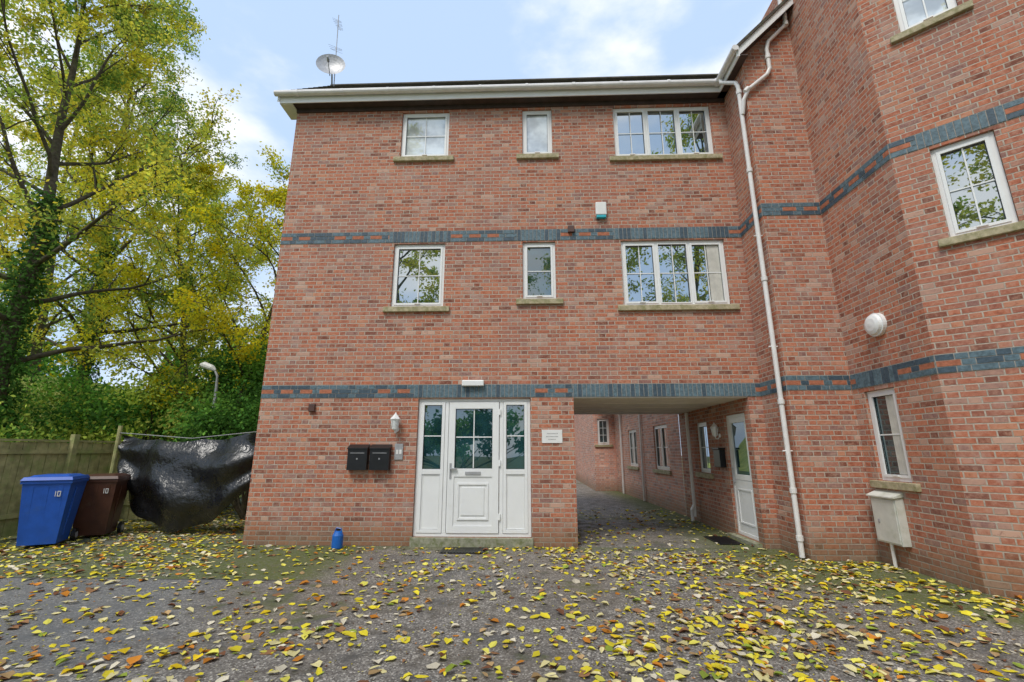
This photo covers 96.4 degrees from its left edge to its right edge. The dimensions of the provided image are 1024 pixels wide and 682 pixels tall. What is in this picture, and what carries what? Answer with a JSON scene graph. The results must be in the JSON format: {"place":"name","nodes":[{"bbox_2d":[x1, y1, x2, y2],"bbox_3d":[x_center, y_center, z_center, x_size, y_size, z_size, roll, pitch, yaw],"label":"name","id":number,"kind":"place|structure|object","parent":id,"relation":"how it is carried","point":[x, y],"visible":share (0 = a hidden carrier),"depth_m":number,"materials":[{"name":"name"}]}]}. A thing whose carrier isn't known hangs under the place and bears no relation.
{"place":"outdoors","nodes":[
{"label":"outdoors","id":0,"kind":"place"},
{"bbox_2d":[0,0,771,455],"label":"sky","id":1,"kind":"structure","parent":0,"point":[264,47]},
{"bbox_2d":[0,479,1023,681],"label":"driveway","id":2,"kind":"structure","parent":0,"point":[364,654],"depth_m":4.40,"materials":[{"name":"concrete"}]},
{"bbox_2d":[16,473,89,545],"bbox_3d":[-7.661,2.798,7.625,0.649,1.118,0.880,6,-15,-25],"label":"blue wheelie bin","id":3,"kind":"object","parent":2,"relation":"on","point":[49,504],"visible":1,"depth_m":7.35,"materials":[{"name":"plastic"}]},
{"bbox_2d":[0,434,180,536],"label":"timber fence","id":4,"kind":"object","parent":2,"relation":"on","point":[19,461],"visible":0.35,"depth_m":8.54,"materials":[{"name":"brown wood"}]},
{"bbox_2d":[73,473,130,535],"bbox_3d":[-7.561,3.009,8.436,0.630,1.086,0.855,5,-15,-21],"label":"brown wheelie bin","id":5,"kind":"object","parent":2,"relation":"on","point":[100,507],"visible":0.84,"depth_m":8.18,"materials":[{"name":"plastic"}]},
{"bbox_2d":[38,141,290,418],"bbox_3d":[-6.976,-0.551,13.628,7.580,10.471,7.857,-6,-15,23],"label":"autumn tree","id":6,"kind":"object","parent":2,"relation":"on","point":[264,232],"visible":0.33,"depth_m":12.32,"materials":[{"name":"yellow plant"}]},
{"bbox_2d":[109,426,256,531],"bbox_3d":[-6.187,2.579,8.600,3.787,2.000,0.487,-3,-14,11],"label":"black tarpaulin","id":7,"kind":"object","parent":2,"relation":"on","point":[174,486],"visible":0.88,"depth_m":8.53,"materials":[{"name":"black plastic"}]},
{"bbox_2d":[142,374,262,519],"bbox_3d":[-5.889,2.355,10.706,5.007,3.480,2.533,0,-14,2],"label":"laurel shrub","id":8,"kind":"object","parent":2,"relation":"on","point":[218,422],"visible":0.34,"depth_m":10.36,"materials":[{"name":"green plant"}]},
{"bbox_2d":[140,331,268,506],"bbox_3d":[-7.659,2.038,12.894,4.499,5.105,3.705,-6,-15,25],"label":"laurel shrub","id":9,"kind":"object","parent":2,"relation":"on","point":[226,378],"visible":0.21,"depth_m":12.36,"materials":[{"name":"green plant"}]},
{"bbox_2d":[200,362,218,406],"bbox_3d":[-7.689,2.339,11.291,0.572,3.722,0.166,0,-14,2],"label":"street lamp","id":10,"kind":"object","parent":2,"relation":"on","point":[207,366],"visible":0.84,"depth_m":11.62,"materials":[{"name":"grey metal"}]},
{"bbox_2d":[227,298,268,434],"bbox_3d":[-5.228,1.773,12.464,5.335,5.437,3.955,0,-14,2],"label":"laurel shrub","id":11,"kind":"object","parent":2,"relation":"on","point":[253,384],"depth_m":12.02,"materials":[{"name":"green plant"}]},
{"bbox_2d":[331,527,343,548],"bbox_3d":[-2.760,3.119,7.253,0.170,0.314,0.169,0,-14,2],"label":"blue container","id":12,"kind":"object","parent":2,"relation":"on","point":[337,539],"visible":0.98,"depth_m":7.19,"materials":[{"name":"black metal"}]},
{"bbox_2d":[439,547,487,553],"bbox_3d":[-0.735,3.221,7.053,0.700,0.018,0.400,0,-14,2],"label":"doormat","id":13,"kind":"object","parent":2,"relation":"on","point":[465,550],"visible":1,"depth_m":7.00,"materials":[{"name":"black rubber"}]},
{"bbox_2d":[409,537,533,547],"bbox_3d":[-0.653,3.264,7.403,2.000,0.169,0.135,0,-14,2],"label":"door step","id":14,"kind":"object","parent":2,"relation":"on","point":[467,542],"depth_m":7.34,"materials":[{"name":"beige stone"}]},
{"bbox_2d":[0,506,1023,681],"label":"fallen leaves","id":15,"kind":"object","parent":2,"relation":"on","point":[764,674],"visible":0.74,"depth_m":4.23,"materials":[{"name":"yellow plant"}]},
{"bbox_2d":[0,510,1023,681],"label":"leaf fragments","id":16,"kind":"object","parent":2,"relation":"on","point":[271,653],"visible":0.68,"depth_m":4.29,"materials":[{"name":"yellow plant"}]},
{"bbox_2d":[242,0,1023,599],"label":"walls","id":17,"kind":"structure","parent":2,"relation":"on","point":[844,90],"depth_m":7.72,"materials":[{"name":"red brick"}]},
{"bbox_2d":[308,404,315,411],"bbox_3d":[-3.473,1.158,7.950,0.110,0.130,0.049,0,-14,2],"label":"sensor box","id":18,"kind":"object","parent":17,"relation":"attached to","point":[311,407],"visible":1,"depth_m":7.93,"materials":[{"name":"brown plastic"}]},
{"bbox_2d":[346,444,369,469],"bbox_3d":[-2.585,1.949,7.690,0.350,0.420,0.125,0,-14,2],"label":"letter box","id":19,"kind":"object","parent":17,"relation":"attached to","point":[358,457],"visible":1,"depth_m":7.65,"materials":[{"name":"black metal"}]},
{"bbox_2d":[369,444,391,469],"bbox_3d":[-2.210,1.946,7.677,0.350,0.420,0.125,0,-14,2],"label":"letter box","id":20,"kind":"object","parent":17,"relation":"attached to","point":[380,457],"visible":1,"depth_m":7.63,"materials":[{"name":"black metal"}]},
{"bbox_2d":[391,412,400,433],"bbox_3d":[-1.976,1.390,7.763,0.166,0.359,0.198,0,-14,2],"label":"wall lantern","id":21,"kind":"object","parent":17,"relation":"attached to","point":[395,420],"depth_m":7.72,"materials":[{"name":"white glass"}]},
{"bbox_2d":[394,444,402,459],"bbox_3d":[-1.913,1.868,7.737,0.140,0.260,0.022,0,-14,2],"label":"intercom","id":22,"kind":"object","parent":17,"relation":"attached to","point":[398,453],"visible":1,"depth_m":7.72,"materials":[{"name":"grey metal"}]},
{"bbox_2d":[383,306,449,312],"bbox_3d":[-1.737,-0.565,8.351,1.210,0.098,0.155,0,-14,2],"label":"window sill","id":23,"kind":"structure","parent":17,"relation":"attached to","point":[417,309],"depth_m":8.28,"materials":[{"name":"beige stone"}]},
{"bbox_2d":[391,244,444,306],"bbox_3d":[-1.736,-1.215,8.541,0.962,1.242,0.088,0,-14,2],"label":"window frame","id":24,"kind":"object","parent":17,"relation":"attached to","point":[398,248],"visible":0.92,"depth_m":8.54,"materials":[{"name":"white plastic"}]},
{"bbox_2d":[397,250,440,302],"bbox_3d":[-1.736,-1.210,8.558,0.794,1.072,0.007,0,-14,2],"label":"window glass","id":25,"kind":"object","parent":24,"relation":"in","point":[407,290],"visible":1,"depth_m":8.56,"materials":[{"name":"clear glass"}]},
{"bbox_2d":[393,155,453,161],"bbox_3d":[-1.742,-3.579,9.075,1.200,0.098,0.155,0,-14,2],"label":"window sill","id":26,"kind":"structure","parent":17,"relation":"attached to","point":[423,158],"depth_m":9.00,"materials":[{"name":"beige stone"}]},
{"bbox_2d":[401,113,449,155],"bbox_3d":[-1.741,-4.132,9.242,0.952,1.042,0.088,0,-14,2],"label":"window frame","id":27,"kind":"object","parent":17,"relation":"attached to","point":[446,116],"visible":0.71,"depth_m":9.26,"materials":[{"name":"white plastic"}]},
{"bbox_2d":[406,118,444,154],"bbox_3d":[-1.740,-4.127,9.261,0.784,0.872,0.003,0,-14,2],"label":"window glass","id":28,"kind":"object","parent":27,"relation":"in","point":[416,145],"visible":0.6,"depth_m":9.26,"materials":[{"name":"clear glass"}]},
{"bbox_2d":[413,399,530,536],"bbox_3d":[-0.652,2.094,7.702,1.932,2.240,0.120,0,-14,2],"label":"entrance door","id":29,"kind":"structure","parent":17,"relation":"attached to","point":[473,476],"depth_m":7.69,"materials":[{"name":"white plastic"}]},
{"bbox_2d":[462,380,483,385],"bbox_3d":[-0.675,0.732,7.931,0.380,0.100,0.089,0,-14,2],"label":"entrance light","id":30,"kind":"object","parent":17,"relation":"attached to","point":[472,382],"visible":1,"depth_m":7.89,"materials":[{"name":"white plastic"}]},
{"bbox_2d":[274,0,792,152],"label":"roof and gutters","id":31,"kind":"structure","parent":17,"relation":"attached to","point":[550,92],"depth_m":9.12,"materials":[{"name":"plastic"}]},
{"bbox_2d":[316,54,344,85],"bbox_3d":[-4.396,-6.662,11.120,0.513,0.870,0.511,-10,-17,35],"label":"satellite dish","id":32,"kind":"object","parent":31,"relation":"on","point":[331,64],"visible":0.99,"depth_m":11.23,"materials":[{"name":"grey metal"}]},
{"bbox_2d":[329,15,342,85],"bbox_3d":[-4.414,-7.136,11.399,0.381,2.401,0.265,0,-14,2],"label":"tv aerial","id":33,"kind":"object","parent":31,"relation":"attached to","point":[338,22],"visible":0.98,"depth_m":11.49,"materials":[{"name":"grey metal"}]},
{"bbox_2d":[522,111,551,153],"bbox_3d":[0.502,-4.150,9.165,0.582,1.042,0.088,0,-14,2],"label":"window frame","id":34,"kind":"object","parent":17,"relation":"attached to","point":[525,114],"visible":0.71,"depth_m":9.18,"materials":[{"name":"white plastic"}]},
{"bbox_2d":[527,115,547,151],"bbox_3d":[0.503,-4.145,9.186,0.414,0.872,0.005,0,-14,2],"label":"window glass","id":35,"kind":"object","parent":34,"relation":"in","point":[536,133],"visible":0.8,"depth_m":9.19,"materials":[{"name":"clear glass"}]},
{"bbox_2d":[516,153,558,159],"bbox_3d":[0.501,-3.598,8.998,0.830,0.098,0.155,0,-14,2],"label":"window sill","id":36,"kind":"structure","parent":17,"relation":"attached to","point":[537,156],"depth_m":8.93,"materials":[{"name":"beige stone"}]},
{"bbox_2d":[523,243,555,298],"bbox_3d":[0.502,-1.291,8.479,0.602,1.122,0.088,0,-14,2],"label":"window frame","id":37,"kind":"object","parent":17,"relation":"attached to","point":[551,246],"visible":0.89,"depth_m":8.47,"materials":[{"name":"white plastic"}]},
{"bbox_2d":[527,248,550,294],"bbox_3d":[0.503,-1.287,8.496,0.434,0.952,0.005,0,-14,2],"label":"window glass","id":38,"kind":"object","parent":37,"relation":"in","point":[539,283],"visible":1,"depth_m":8.49,"materials":[{"name":"clear glass"}]},
{"bbox_2d":[516,298,562,304],"bbox_3d":[0.501,-0.700,8.303,0.850,0.098,0.155,0,-14,2],"label":"window sill","id":39,"kind":"structure","parent":17,"relation":"attached to","point":[546,301],"depth_m":8.23,"materials":[{"name":"beige stone"}]},
{"bbox_2d":[542,430,561,442],"bbox_3d":[0.675,1.604,7.711,0.340,0.220,0.016,0,-14,2],"label":"name plaque","id":40,"kind":"object","parent":17,"relation":"attached to","point":[551,436],"visible":1,"depth_m":7.71,"materials":[{"name":"white plastic"}]},
{"bbox_2d":[568,225,573,232],"bbox_3d":[1.104,-2.089,8.560,0.120,0.130,0.059,0,-14,2],"label":"brown vent","id":41,"kind":"object","parent":17,"relation":"attached to","point":[570,228],"visible":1,"depth_m":8.53,"materials":[{"name":"plastic"}]},
{"bbox_2d":[595,202,606,218],"bbox_3d":[1.673,-2.456,8.617,0.200,0.320,0.079,0,-14,2],"label":"intruder alarm box","id":42,"kind":"object","parent":17,"relation":"attached to","point":[600,210],"visible":1,"depth_m":8.58,"materials":[{"name":"plastic"}]},
{"bbox_2d":[261,97,1023,397],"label":"blue brick bands","id":43,"kind":"object","parent":17,"relation":"attached to","point":[1009,357],"visible":0.99,"depth_m":7.84,"materials":[{"name":"brick"}]},
{"bbox_2d":[573,396,746,414],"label":"passage ceiling","id":44,"kind":"structure","parent":17,"relation":"attached to","point":[631,405],"depth_m":8.97,"materials":[{"name":"paint"}]},
{"bbox_2d":[613,107,713,155],"bbox_3d":[2.971,-4.126,9.071,1.902,1.132,0.088,0,-14,2],"label":"window frame","id":45,"kind":"object","parent":17,"relation":"attached to","point":[677,128],"visible":0.77,"depth_m":9.09,"materials":[{"name":"white plastic"}]},
{"bbox_2d":[617,112,707,153],"bbox_3d":[2.972,-4.122,9.092,1.734,0.998,0.010,0,-14,2],"label":"window glass","id":46,"kind":"object","parent":45,"relation":"in","point":[655,136],"visible":0.8,"depth_m":9.09,"materials":[{"name":"clear glass"}]},
{"bbox_2d":[609,153,722,161],"bbox_3d":[2.970,-3.530,8.893,2.150,0.098,0.155,0,-14,2],"label":"window sill","id":47,"kind":"structure","parent":17,"relation":"attached to","point":[674,157],"depth_m":8.82,"materials":[{"name":"beige stone"}]},
{"bbox_2d":[621,240,729,304],"bbox_3d":[2.961,-1.243,8.379,1.882,1.262,0.088,0,-14,2],"label":"window frame","id":48,"kind":"object","parent":17,"relation":"attached to","point":[690,270],"visible":0.96,"depth_m":8.38,"materials":[{"name":"white plastic"}]},
{"bbox_2d":[625,245,723,301],"bbox_3d":[2.962,-1.239,8.395,1.714,1.128,0.016,0,-14,2],"label":"window glass","id":49,"kind":"object","parent":48,"relation":"in","point":[667,280],"visible":1,"depth_m":8.39,"materials":[{"name":"clear glass"}]},
{"bbox_2d":[618,304,739,310],"bbox_3d":[2.960,-0.584,8.187,2.130,0.098,0.155,0,-14,2],"label":"window sill","id":50,"kind":"structure","parent":17,"relation":"attached to","point":[682,307],"depth_m":8.11,"materials":[{"name":"beige stone"}]},
{"bbox_2d":[697,422,710,472],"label":"window frame","id":51,"kind":"object","parent":17,"relation":"attached to","point":[703,469],"visible":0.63,"depth_m":9.95,"materials":[{"name":"white plastic"}]},
{"bbox_2d":[700,426,710,468],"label":"window glass","id":52,"kind":"object","parent":51,"relation":"in","point":[705,450],"visible":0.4,"depth_m":9.82,"materials":[{"name":"clear glass"}]},
{"bbox_2d":[695,472,713,478],"bbox_3d":[4.095,2.830,9.644,0.155,0.098,0.890,0,-14,2],"label":"window sill","id":53,"kind":"structure","parent":17,"relation":"attached to","point":[704,475],"depth_m":9.55,"materials":[{"name":"beige stone"}]},
{"bbox_2d":[710,422,720,438],"bbox_3d":[3.952,1.747,8.906,0.171,0.323,0.161,0,-14,2],"label":"wall lantern","id":54,"kind":"object","parent":17,"relation":"attached to","point":[714,427],"depth_m":8.87,"materials":[{"name":"white glass"}]},
{"bbox_2d":[711,448,726,466],"bbox_3d":[3.973,2.233,8.788,0.129,0.360,0.340,0,-14,2],"label":"letter box","id":55,"kind":"object","parent":17,"relation":"attached to","point":[719,457],"visible":1,"depth_m":8.67,"materials":[{"name":"black metal"}]},
{"bbox_2d":[726,413,758,540],"bbox_3d":[4.070,2.342,8.064,0.090,2.086,0.842,0,-14,2],"label":"passage door","id":56,"kind":"structure","parent":17,"relation":"attached to","point":[742,483],"depth_m":8.11,"materials":[{"name":"white plastic"}]},
{"bbox_2d":[685,0,804,557],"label":"downpipes","id":57,"kind":"object","parent":17,"relation":"attached to","point":[773,346],"visible":0.98,"depth_m":7.61,"materials":[{"name":"white plastic"}]},
{"bbox_2d":[864,313,886,336],"bbox_3d":[5.070,-0.227,6.422,0.117,0.330,0.330,0,-14,2],"label":"round wall light","id":58,"kind":"object","parent":17,"relation":"attached to","point":[875,324],"visible":1,"depth_m":6.34,"materials":[{"name":"white plastic"}]},
{"bbox_2d":[866,490,911,546],"bbox_3d":[5.067,2.371,6.169,0.150,0.669,0.490,0,-14,2],"label":"meter cupboard","id":59,"kind":"object","parent":17,"relation":"attached to","point":[890,517],"visible":1,"depth_m":6.07,"materials":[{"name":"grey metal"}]},
{"bbox_2d":[867,388,911,481],"bbox_3d":[5.193,1.282,6.282,0.088,1.232,0.562,0,-14,2],"label":"window frame","id":60,"kind":"object","parent":17,"relation":"attached to","point":[871,395],"visible":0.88,"depth_m":6.39,"materials":[{"name":"white plastic"}]},
{"bbox_2d":[874,395,907,474],"bbox_3d":[5.207,1.282,6.282,0.012,1.062,0.394,0,-14,2],"label":"window glass","id":61,"kind":"object","parent":60,"relation":"in","point":[892,444],"visible":0.96,"depth_m":6.29,"materials":[{"name":"clear glass"}]},
{"bbox_2d":[890,544,897,567],"bbox_3d":[5.083,2.862,6.097,0.041,0.320,0.041,7,-15,-25],"label":"meter pipe","id":62,"kind":"object","parent":17,"relation":"attached to","point":[893,554],"visible":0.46,"depth_m":6.09,"materials":[{"name":"white plastic"}]},
{"bbox_2d":[870,480,921,491],"bbox_3d":[5.159,1.935,6.127,0.155,0.098,0.810,0,-14,2],"label":"window sill","id":63,"kind":"structure","parent":17,"relation":"attached to","point":[913,487],"depth_m":6.05,"materials":[{"name":"beige stone"}]},
{"bbox_2d":[893,0,956,31],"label":"window frame","id":64,"kind":"object","parent":17,"relation":"attached to","point":[901,14],"visible":0.47,"depth_m":6.36,"materials":[{"name":"white plastic"}]},
{"bbox_2d":[902,0,946,25],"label":"window glass","id":65,"kind":"object","parent":64,"relation":"in","point":[915,13],"visible":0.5,"depth_m":6.29,"materials":[{"name":"clear glass"}]},
{"bbox_2d":[890,0,973,44],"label":"window sill","id":66,"kind":"structure","parent":17,"relation":"attached to","point":[935,20],"depth_m":6.07,"materials":[{"name":"beige stone"}]},
{"bbox_2d":[930,131,1017,236],"bbox_3d":[5.633,-1.903,5.611,0.572,1.232,0.088,-12,-18,41],"label":"window frame","id":67,"kind":"object","parent":17,"relation":"attached to","point":[1000,179],"visible":0.92,"depth_m":5.59,"materials":[{"name":"white plastic"}]},
{"bbox_2d":[941,142,1004,229],"bbox_3d":[5.649,-1.899,5.628,0.404,1.062,0.002,-12,-18,41],"label":"window glass","id":68,"kind":"object","parent":67,"relation":"in","point":[986,194],"visible":1,"depth_m":5.62,"materials":[{"name":"clear glass"}]},
{"bbox_2d":[938,220,1023,247],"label":"window sill","id":69,"kind":"structure","parent":17,"relation":"attached to","point":[984,233],"depth_m":5.39,"materials":[{"name":"beige stone"}]},
{"bbox_2d":[704,536,743,544],"bbox_3d":[3.616,3.413,7.849,0.400,0.018,0.700,0,-14,2],"label":"doormat","id":70,"kind":"object","parent":2,"relation":"on","point":[722,540],"visible":1,"depth_m":7.78,"materials":[{"name":"black rubber"}]},
{"bbox_2d":[727,533,762,547],"bbox_3d":[3.955,3.401,7.814,0.120,0.075,1.050,0,-14,2],"label":"passage step","id":71,"kind":"object","parent":2,"relation":"on","point":[750,542],"visible":0.7,"depth_m":7.68,"materials":[{"name":"beige stone"}]},
{"bbox_2d":[574,414,686,515],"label":"walls","id":72,"kind":"structure","parent":0,"point":[598,468],"depth_m":15.79,"materials":[{"name":"brick"}]},
{"bbox_2d":[597,419,608,443],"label":"window frame","id":73,"kind":"object","parent":72,"relation":"attached to","point":[607,430],"visible":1,"depth_m":18.20,"materials":[{"name":"white plastic"}]},
{"bbox_2d":[599,421,606,441],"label":"window glass","id":74,"kind":"object","parent":73,"relation":"in","point":[602,429],"visible":1,"depth_m":18.23,"materials":[{"name":"glass"}]},
{"bbox_2d":[595,444,612,446],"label":"window sill","id":75,"kind":"structure","parent":72,"relation":"attached to","point":[603,445],"depth_m":17.97,"materials":[{"name":"beige stone"}]},
{"bbox_2d":[619,414,645,500],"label":"downpipes","id":76,"kind":"object","parent":72,"relation":"attached to","point":[642,464],"visible":0.65,"depth_m":14.43,"materials":[{"name":"white plastic"}]},
{"bbox_2d":[629,430,637,465],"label":"window frame","id":77,"kind":"object","parent":72,"relation":"attached to","point":[632,432],"visible":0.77,"depth_m":15.54,"materials":[{"name":"white plastic"}]},
{"bbox_2d":[630,432,637,462],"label":"window glass","id":78,"kind":"object","parent":77,"relation":"in","point":[635,448],"visible":0.6,"depth_m":15.67,"materials":[{"name":"clear glass"}]},
{"bbox_2d":[627,466,639,469],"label":"window sill","id":79,"kind":"structure","parent":72,"relation":"attached to","point":[633,467],"depth_m":15.22,"materials":[{"name":"beige stone"}]},
{"bbox_2d":[654,425,669,469],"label":"window frame","id":80,"kind":"object","parent":72,"relation":"attached to","point":[664,466],"visible":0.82,"depth_m":12.69,"materials":[{"name":"white plastic"}]},
{"bbox_2d":[656,428,669,466],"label":"window glass","id":81,"kind":"object","parent":80,"relation":"in","point":[665,449],"visible":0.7,"depth_m":12.59,"materials":[{"name":"glass"}]},
{"bbox_2d":[653,469,671,474],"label":"window sill","id":82,"kind":"structure","parent":72,"relation":"attached to","point":[667,472],"depth_m":12.33,"materials":[{"name":"beige stone"}]},
{"label":"ground","id":83,"kind":"structure","parent":0,"visible":0},
{"bbox_2d":[1,299,72,376],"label":"hedge shrub","id":84,"kind":"object","parent":83,"relation":"on","point":[54,335],"visible":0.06,"depth_m":18.24,"materials":[{"name":"green plant"}]},
{"bbox_2d":[0,394,92,442],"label":"bramble shrub","id":85,"kind":"object","parent":83,"relation":"on","point":[32,432],"visible":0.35,"depth_m":10.02,"materials":[{"name":"green plant"}]},
{"bbox_2d":[3,341,128,443],"bbox_3d":[-11.802,2.151,11.145,3.572,4.073,4.885,0,-14,2],"label":"bramble shrub","id":86,"kind":"object","parent":83,"relation":"on","point":[53,387],"visible":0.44,"depth_m":11.28,"materials":[{"name":"green plant"}]},
{"bbox_2d":[9,374,241,496],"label":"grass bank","id":87,"kind":"structure","parent":83,"relation":"on","point":[23,382],"depth_m":14.93,"materials":[{"name":"green plant"}]},
{"bbox_2d":[0,87,82,323],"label":"distant tree","id":88,"kind":"object","parent":87,"relation":"on","point":[9,119],"visible":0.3,"depth_m":22.26,"materials":[{"name":"green plant"}]},
{"bbox_2d":[0,62,160,374],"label":"autumn tree","id":89,"kind":"object","parent":87,"relation":"on","point":[44,324],"visible":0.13,"depth_m":17.42,"materials":[{"name":"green plant"}]},
{"bbox_2d":[0,0,273,439],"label":"autumn tree","id":90,"kind":"object","parent":87,"relation":"on","point":[170,107],"visible":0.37,"depth_m":15.16,"materials":[{"name":"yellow plant"}]},
{"bbox_2d":[0,130,281,407],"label":"autumn tree","id":91,"kind":"object","parent":87,"relation":"on","point":[136,271],"visible":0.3,"depth_m":14.79,"materials":[{"name":"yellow plant"}]},
{"bbox_2d":[109,164,269,366],"bbox_3d":[-19.109,-3.338,26.579,8.664,15.916,6.477,0,-14,2],"label":"distant tree","id":92,"kind":"object","parent":87,"relation":"on","point":[145,262],"visible":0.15,"depth_m":26.36,"materials":[{"name":"green plant"}]},
{"bbox_2d":[0,0,251,437],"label":"autumn tree","id":93,"kind":"object","parent":83,"relation":"on","point":[47,215],"visible":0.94,"depth_m":11.05,"materials":[{"name":"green plant"}]},
{"bbox_2d":[58,360,223,443],"bbox_3d":[-9.511,2.388,11.958,3.808,3.992,3.652,-13,-18,42],"label":"laurel shrub","id":94,"kind":"object","parent":83,"relation":"on","point":[106,408],"visible":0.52,"depth_m":11.37,"materials":[{"name":"green plant"}]},
{"bbox_2d":[90,379,212,442],"bbox_3d":[-11.954,3.092,15.599,4.986,4.329,4.537,0,-14,2],"label":"hedge shrub","id":95,"kind":"object","parent":83,"relation":"on","point":[130,427],"visible":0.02,"depth_m":14.92,"materials":[{"name":"green plant"}]},
{"bbox_2d":[131,337,262,395],"bbox_3d":[-12.501,3.098,20.335,10.506,6.524,4.996,0,-14,2],"label":"hedge shrub","id":96,"kind":"object","parent":83,"relation":"on","point":[189,367],"visible":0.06,"depth_m":19.97,"materials":[{"name":"green plant"}]}
]}

